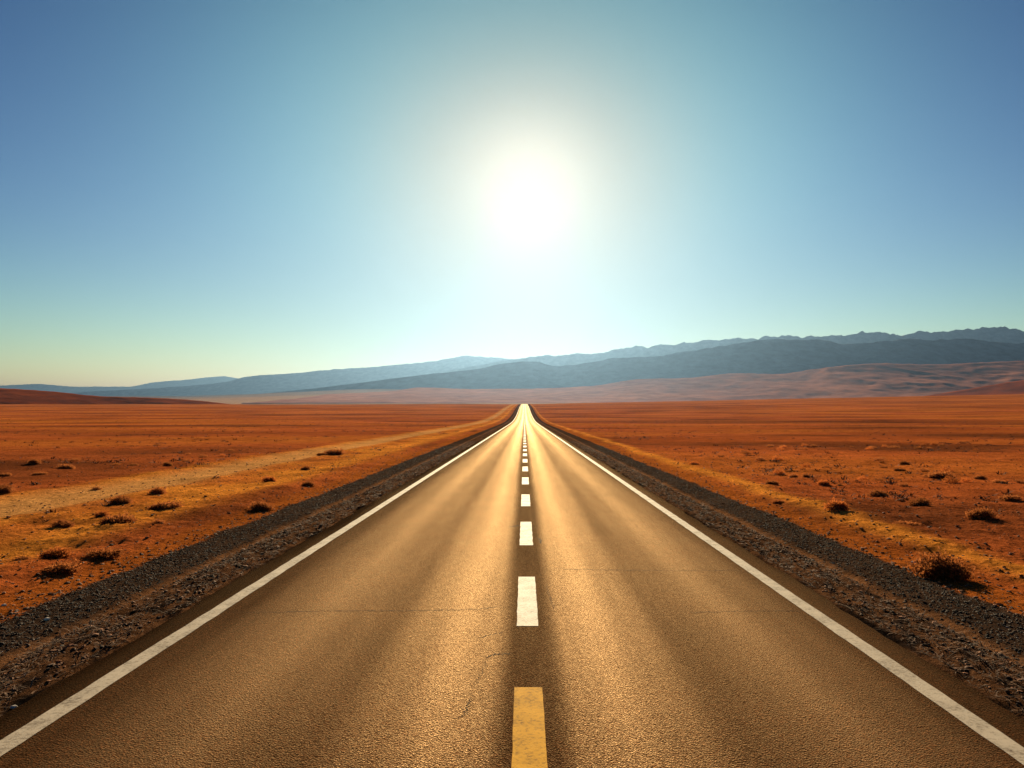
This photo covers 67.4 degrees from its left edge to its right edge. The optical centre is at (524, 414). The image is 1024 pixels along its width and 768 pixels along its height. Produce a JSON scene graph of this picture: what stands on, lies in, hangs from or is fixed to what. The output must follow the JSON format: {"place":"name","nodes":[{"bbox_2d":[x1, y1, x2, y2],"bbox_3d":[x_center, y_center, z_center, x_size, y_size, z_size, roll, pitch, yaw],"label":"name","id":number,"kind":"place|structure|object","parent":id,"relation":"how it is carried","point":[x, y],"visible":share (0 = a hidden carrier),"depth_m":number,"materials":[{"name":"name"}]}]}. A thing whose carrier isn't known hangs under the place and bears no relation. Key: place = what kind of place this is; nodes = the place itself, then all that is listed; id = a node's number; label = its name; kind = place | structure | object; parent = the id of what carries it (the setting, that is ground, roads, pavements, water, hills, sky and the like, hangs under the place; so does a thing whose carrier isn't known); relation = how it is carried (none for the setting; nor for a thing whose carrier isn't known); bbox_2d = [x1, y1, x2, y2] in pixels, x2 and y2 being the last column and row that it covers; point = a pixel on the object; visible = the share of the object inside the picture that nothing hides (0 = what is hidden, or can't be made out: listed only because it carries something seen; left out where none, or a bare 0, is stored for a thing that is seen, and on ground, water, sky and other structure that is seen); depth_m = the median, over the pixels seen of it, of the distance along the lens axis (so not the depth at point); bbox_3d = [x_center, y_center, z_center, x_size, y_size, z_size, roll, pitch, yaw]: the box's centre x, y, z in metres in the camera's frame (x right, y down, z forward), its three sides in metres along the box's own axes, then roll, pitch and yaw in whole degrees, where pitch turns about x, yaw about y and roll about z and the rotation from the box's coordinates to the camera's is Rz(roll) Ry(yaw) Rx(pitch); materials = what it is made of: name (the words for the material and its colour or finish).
{"place":"outdoors","nodes":[
{"label":"outdoors","id":0,"kind":"place"},
{"bbox_2d":[0,388,224,403],"bbox_3d":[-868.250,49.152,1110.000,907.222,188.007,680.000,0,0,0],"label":"hills","id":1,"kind":"structure","parent":0,"point":[14,396],"depth_m":1120.38,"materials":[{"name":"red soil"}]},
{"bbox_2d":[0,376,237,392],"bbox_3d":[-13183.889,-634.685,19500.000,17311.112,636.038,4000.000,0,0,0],"label":"mountain range","id":2,"kind":"structure","parent":0,"point":[162,384],"depth_m":18811.43,"materials":[{"name":"stone"}]},
{"bbox_2d":[73,356,511,395],"bbox_3d":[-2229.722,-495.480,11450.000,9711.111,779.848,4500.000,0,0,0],"label":"mountain range","id":3,"kind":"structure","parent":0,"point":[259,384],"depth_m":11262.81,"materials":[{"name":"stone"}]},
{"bbox_2d":[0,404,1023,767],"bbox_3d":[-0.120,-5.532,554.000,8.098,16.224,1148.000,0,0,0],"label":"road","id":4,"kind":"structure","parent":0,"point":[522,588],"depth_m":7.33,"materials":[{"name":"grey asphalt"}]},
{"bbox_2d":[0,389,1023,719],"bbox_3d":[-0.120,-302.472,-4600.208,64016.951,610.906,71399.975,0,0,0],"label":"ground","id":5,"kind":"structure","parent":0,"point":[832,425],"depth_m":26.99,"materials":[{"name":"soil"}]},
{"bbox_2d":[0,472,11,475],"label":"desert bush","id":6,"kind":"object","parent":5,"relation":"on","point":[6,474],"visible":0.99,"depth_m":30.60,"materials":[{"name":"brown plant"}]},
{"bbox_2d":[0,483,17,493],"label":"desert bush","id":7,"kind":"object","parent":5,"relation":"on","point":[4,488],"visible":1,"depth_m":23.39,"materials":[{"name":"brown plant"}]},
{"bbox_2d":[13,553,32,559],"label":"desert bush","id":8,"kind":"object","parent":5,"relation":"on","point":[23,557],"visible":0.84,"depth_m":12.36,"materials":[{"name":"brown plant"}]},
{"bbox_2d":[26,459,41,464],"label":"desert bush","id":9,"kind":"object","parent":5,"relation":"on","point":[33,461],"visible":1,"depth_m":36.77,"materials":[{"name":"brown plant"}]},
{"bbox_2d":[32,472,46,475],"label":"desert bush","id":10,"kind":"object","parent":5,"relation":"on","point":[38,473],"visible":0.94,"depth_m":31.43,"materials":[{"name":"brown plant"}]},
{"bbox_2d":[37,546,72,558],"bbox_3d":[-7.793,2.285,12.795,0.550,0.260,0.551,0,0,25],"label":"desert bush","id":11,"kind":"object","parent":5,"relation":"on","point":[58,552],"visible":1,"depth_m":12.71,"materials":[{"name":"brown plant"}]},
{"bbox_2d":[48,517,73,527],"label":"desert bush","id":12,"kind":"object","parent":5,"relation":"on","point":[60,523],"visible":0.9,"depth_m":16.30,"materials":[{"name":"brown plant"}]},
{"bbox_2d":[41,559,84,574],"bbox_3d":[-7.045,2.326,11.708,0.664,0.233,0.643,0,0,32],"label":"desert bush","id":13,"kind":"object","parent":5,"relation":"on","point":[72,567],"visible":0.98,"depth_m":11.64,"materials":[{"name":"brown plant"}]},
{"bbox_2d":[55,463,75,468],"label":"desert bush","id":14,"kind":"object","parent":5,"relation":"on","point":[66,466],"visible":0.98,"depth_m":34.45,"materials":[{"name":"brown plant"}]},
{"bbox_2d":[94,509,111,516],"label":"desert bush","id":15,"kind":"object","parent":5,"relation":"on","point":[101,513],"visible":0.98,"depth_m":17.92,"materials":[{"name":"brown plant"}]},
{"bbox_2d":[85,546,123,560],"bbox_3d":[-7.102,2.332,12.922,0.712,0.258,0.736,0,0,39],"label":"desert bush","id":16,"kind":"object","parent":5,"relation":"on","point":[106,553],"visible":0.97,"depth_m":12.85,"materials":[{"name":"brown plant"}]},
{"bbox_2d":[95,511,142,524],"bbox_3d":[-8.776,2.263,16.649,0.861,0.340,0.834,0,0,2],"label":"desert bush","id":17,"kind":"object","parent":5,"relation":"on","point":[117,519],"visible":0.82,"depth_m":16.53,"materials":[{"name":"brown plant"}]},
{"bbox_2d":[107,493,135,504],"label":"desert bush","id":18,"kind":"object","parent":5,"relation":"on","point":[119,499],"visible":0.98,"depth_m":20.66,"materials":[{"name":"brown plant"}]},
{"bbox_2d":[147,485,166,494],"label":"desert bush","id":19,"kind":"object","parent":5,"relation":"on","point":[153,491],"visible":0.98,"depth_m":23.05,"materials":[{"name":"brown plant"}]},
{"bbox_2d":[154,518,165,522],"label":"desert bush","id":20,"kind":"object","parent":5,"relation":"on","point":[157,520],"visible":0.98,"depth_m":16.48,"materials":[{"name":"brown plant"}]},
{"bbox_2d":[146,500,182,509],"bbox_3d":[-9.147,2.306,19.584,0.937,0.297,0.968,0,0,-20],"label":"desert bush","id":21,"kind":"object","parent":5,"relation":"on","point":[164,505],"visible":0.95,"depth_m":19.44,"materials":[{"name":"brown plant"}]},
{"bbox_2d":[161,461,171,465],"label":"desert bush","id":22,"kind":"object","parent":5,"relation":"on","point":[168,463],"visible":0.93,"depth_m":36.80,"materials":[{"name":"brown plant"}]},
{"bbox_2d":[247,500,274,510],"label":"desert bush","id":23,"kind":"object","parent":5,"relation":"on","point":[260,505],"visible":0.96,"depth_m":19.54,"materials":[{"name":"brown plant"}]},
{"bbox_2d":[261,475,275,481],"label":"desert bush","id":24,"kind":"object","parent":5,"relation":"on","point":[267,479],"visible":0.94,"depth_m":27.82,"materials":[{"name":"brown plant"}]},
{"bbox_2d":[300,466,311,469],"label":"desert bush","id":25,"kind":"object","parent":5,"relation":"on","point":[305,468],"visible":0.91,"depth_m":33.45,"materials":[{"name":"brown plant"}]},
{"bbox_2d":[301,481,315,486],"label":"desert bush","id":26,"kind":"object","parent":5,"relation":"on","point":[308,483],"visible":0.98,"depth_m":25.86,"materials":[{"name":"brown plant"}]},
{"bbox_2d":[324,448,344,454],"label":"desert bush","id":27,"kind":"object","parent":5,"relation":"on","point":[336,452],"visible":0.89,"depth_m":46.04,"materials":[{"name":"brown plant"}]},
{"bbox_2d":[0,441,1023,716],"bbox_3d":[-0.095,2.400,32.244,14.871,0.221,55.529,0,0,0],"label":"gravel","id":28,"kind":"structure","parent":5,"relation":"on","point":[622,457],"depth_m":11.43,"materials":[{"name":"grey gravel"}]},
{"bbox_2d":[0,411,1023,521],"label":"scrub","id":29,"kind":"object","parent":5,"relation":"on","point":[785,468],"visible":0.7,"depth_m":40.54,"materials":[{"name":"plant"}]},
{"bbox_2d":[688,461,699,464],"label":"desert bush","id":30,"kind":"object","parent":5,"relation":"on","point":[693,463],"visible":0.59,"depth_m":35.62,"materials":[{"name":"brown plant"}]},
{"bbox_2d":[764,479,779,484],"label":"desert bush","id":31,"kind":"object","parent":5,"relation":"on","point":[772,481],"visible":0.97,"depth_m":25.27,"materials":[{"name":"brown plant"}]},
{"bbox_2d":[770,499,783,503],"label":"desert bush","id":32,"kind":"object","parent":5,"relation":"on","point":[776,501],"visible":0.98,"depth_m":20.88,"materials":[{"name":"brown plant"}]},
{"bbox_2d":[770,467,783,473],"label":"bush","id":33,"kind":"object","parent":5,"relation":"on","point":[780,472],"visible":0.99,"depth_m":30.76,"materials":[{"name":"brown plant"}]},
{"bbox_2d":[771,455,783,459],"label":"bush","id":34,"kind":"object","parent":5,"relation":"on","point":[779,458],"visible":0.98,"depth_m":40.87,"materials":[{"name":"brown plant"}]},
{"bbox_2d":[788,474,797,477],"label":"desert bush","id":35,"kind":"object","parent":5,"relation":"on","point":[793,476],"visible":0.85,"depth_m":29.41,"materials":[{"name":"brown plant"}]},
{"bbox_2d":[816,479,831,484],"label":"desert bush","id":36,"kind":"object","parent":5,"relation":"on","point":[822,482],"visible":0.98,"depth_m":26.15,"materials":[{"name":"brown plant"}]},
{"bbox_2d":[823,497,848,510],"bbox_3d":[7.511,2.152,18.465,0.660,0.351,0.661,0,0,-7],"label":"desert bush","id":37,"kind":"object","parent":5,"relation":"on","point":[837,505],"visible":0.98,"depth_m":18.34,"materials":[{"name":"brown plant"}]},
{"bbox_2d":[865,488,888,496],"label":"desert bush","id":38,"kind":"object","parent":5,"relation":"on","point":[876,493],"visible":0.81,"depth_m":22.64,"materials":[{"name":"brown plant"}]},
{"bbox_2d":[893,467,906,470],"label":"desert bush","id":39,"kind":"object","parent":5,"relation":"on","point":[898,469],"visible":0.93,"depth_m":32.44,"materials":[{"name":"brown plant"}]},
{"bbox_2d":[897,460,909,464],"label":"desert bush","id":40,"kind":"object","parent":5,"relation":"on","point":[902,462],"visible":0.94,"depth_m":38.08,"materials":[{"name":"brown plant"}]},
{"bbox_2d":[894,520,919,525],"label":"desert bush","id":41,"kind":"object","parent":5,"relation":"on","point":[908,523],"visible":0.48,"depth_m":16.39,"materials":[{"name":"brown plant"}]},
{"bbox_2d":[908,496,932,506],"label":"desert bush","id":42,"kind":"object","parent":5,"relation":"on","point":[918,502],"visible":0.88,"depth_m":19.91,"materials":[{"name":"brown plant"}]},
{"bbox_2d":[918,467,931,471],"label":"bush","id":43,"kind":"object","parent":5,"relation":"on","point":[924,470],"visible":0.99,"depth_m":32.31,"materials":[{"name":"brown plant"}]},
{"bbox_2d":[920,470,954,478],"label":"desert bush","id":44,"kind":"object","parent":5,"relation":"on","point":[936,474],"visible":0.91,"depth_m":28.82,"materials":[{"name":"brown plant"}]},
{"bbox_2d":[906,545,978,581],"bbox_3d":[6.322,2.270,11.623,0.979,0.541,0.848,0,0,9],"label":"desert bush","id":45,"kind":"object","parent":5,"relation":"on","point":[940,567],"visible":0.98,"depth_m":11.48,"materials":[{"name":"brown plant"}]},
{"bbox_2d":[938,465,954,471],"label":"bush","id":46,"kind":"object","parent":5,"relation":"on","point":[944,468],"visible":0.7,"depth_m":32.08,"materials":[{"name":"brown plant"}]},
{"bbox_2d":[942,475,960,482],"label":"bush","id":47,"kind":"object","parent":5,"relation":"on","point":[950,480],"visible":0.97,"depth_m":27.37,"materials":[{"name":"brown plant"}]},
{"bbox_2d":[961,477,972,481],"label":"bush","id":48,"kind":"object","parent":5,"relation":"on","point":[966,480],"visible":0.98,"depth_m":27.24,"materials":[{"name":"brown plant"}]},
{"bbox_2d":[973,474,987,479],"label":"desert bush","id":49,"kind":"object","parent":5,"relation":"on","point":[981,477],"visible":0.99,"depth_m":28.94,"materials":[{"name":"brown plant"}]},
{"bbox_2d":[963,505,999,519],"bbox_3d":[10.238,2.199,17.260,0.708,0.352,0.614,0,0,-6],"label":"desert bush","id":50,"kind":"object","parent":5,"relation":"on","point":[980,513],"visible":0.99,"depth_m":17.15,"materials":[{"name":"brown plant"}]},
{"bbox_2d":[991,479,1008,483],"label":"desert bush","id":51,"kind":"object","parent":5,"relation":"on","point":[997,481],"visible":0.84,"depth_m":26.83,"materials":[{"name":"brown plant"}]},
{"bbox_2d":[998,494,1021,501],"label":"desert bush","id":52,"kind":"object","parent":5,"relation":"on","point":[1007,498],"visible":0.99,"depth_m":21.86,"materials":[{"name":"brown plant"}]},
{"bbox_2d":[1013,478,1023,482],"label":"bush","id":53,"kind":"object","parent":5,"relation":"on","point":[1018,480],"visible":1,"depth_m":27.47,"materials":[{"name":"brown plant"}]},
{"bbox_2d":[0,0,1023,386],"label":"sky","id":54,"kind":"structure","parent":0,"point":[190,189],"materials":[{"name":"blue"}]},
{"bbox_2d":[241,361,1023,403],"bbox_3d":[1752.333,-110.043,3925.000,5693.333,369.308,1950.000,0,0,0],"label":"foothills","id":55,"kind":"structure","parent":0,"point":[876,380],"depth_m":3701.74,"materials":[{"name":"soil"}]},
{"bbox_2d":[262,338,1023,393],"bbox_3d":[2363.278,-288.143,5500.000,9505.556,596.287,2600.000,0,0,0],"label":"mountain range","id":56,"kind":"structure","parent":0,"point":[775,356],"depth_m":5678.22,"materials":[{"name":"stone"}]},
{"bbox_2d":[444,326,1023,372],"bbox_3d":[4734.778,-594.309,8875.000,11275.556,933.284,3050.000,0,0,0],"label":"mountain range","id":57,"kind":"structure","parent":0,"point":[1004,334],"depth_m":8529.48,"materials":[{"name":"stone"}]},
{"bbox_2d":[928,380,1023,395],"bbox_3d":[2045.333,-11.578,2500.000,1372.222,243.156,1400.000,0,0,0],"label":"hills","id":58,"kind":"structure","parent":0,"point":[1015,387],"depth_m":2548.40,"materials":[{"name":"red soil"}]}
]}

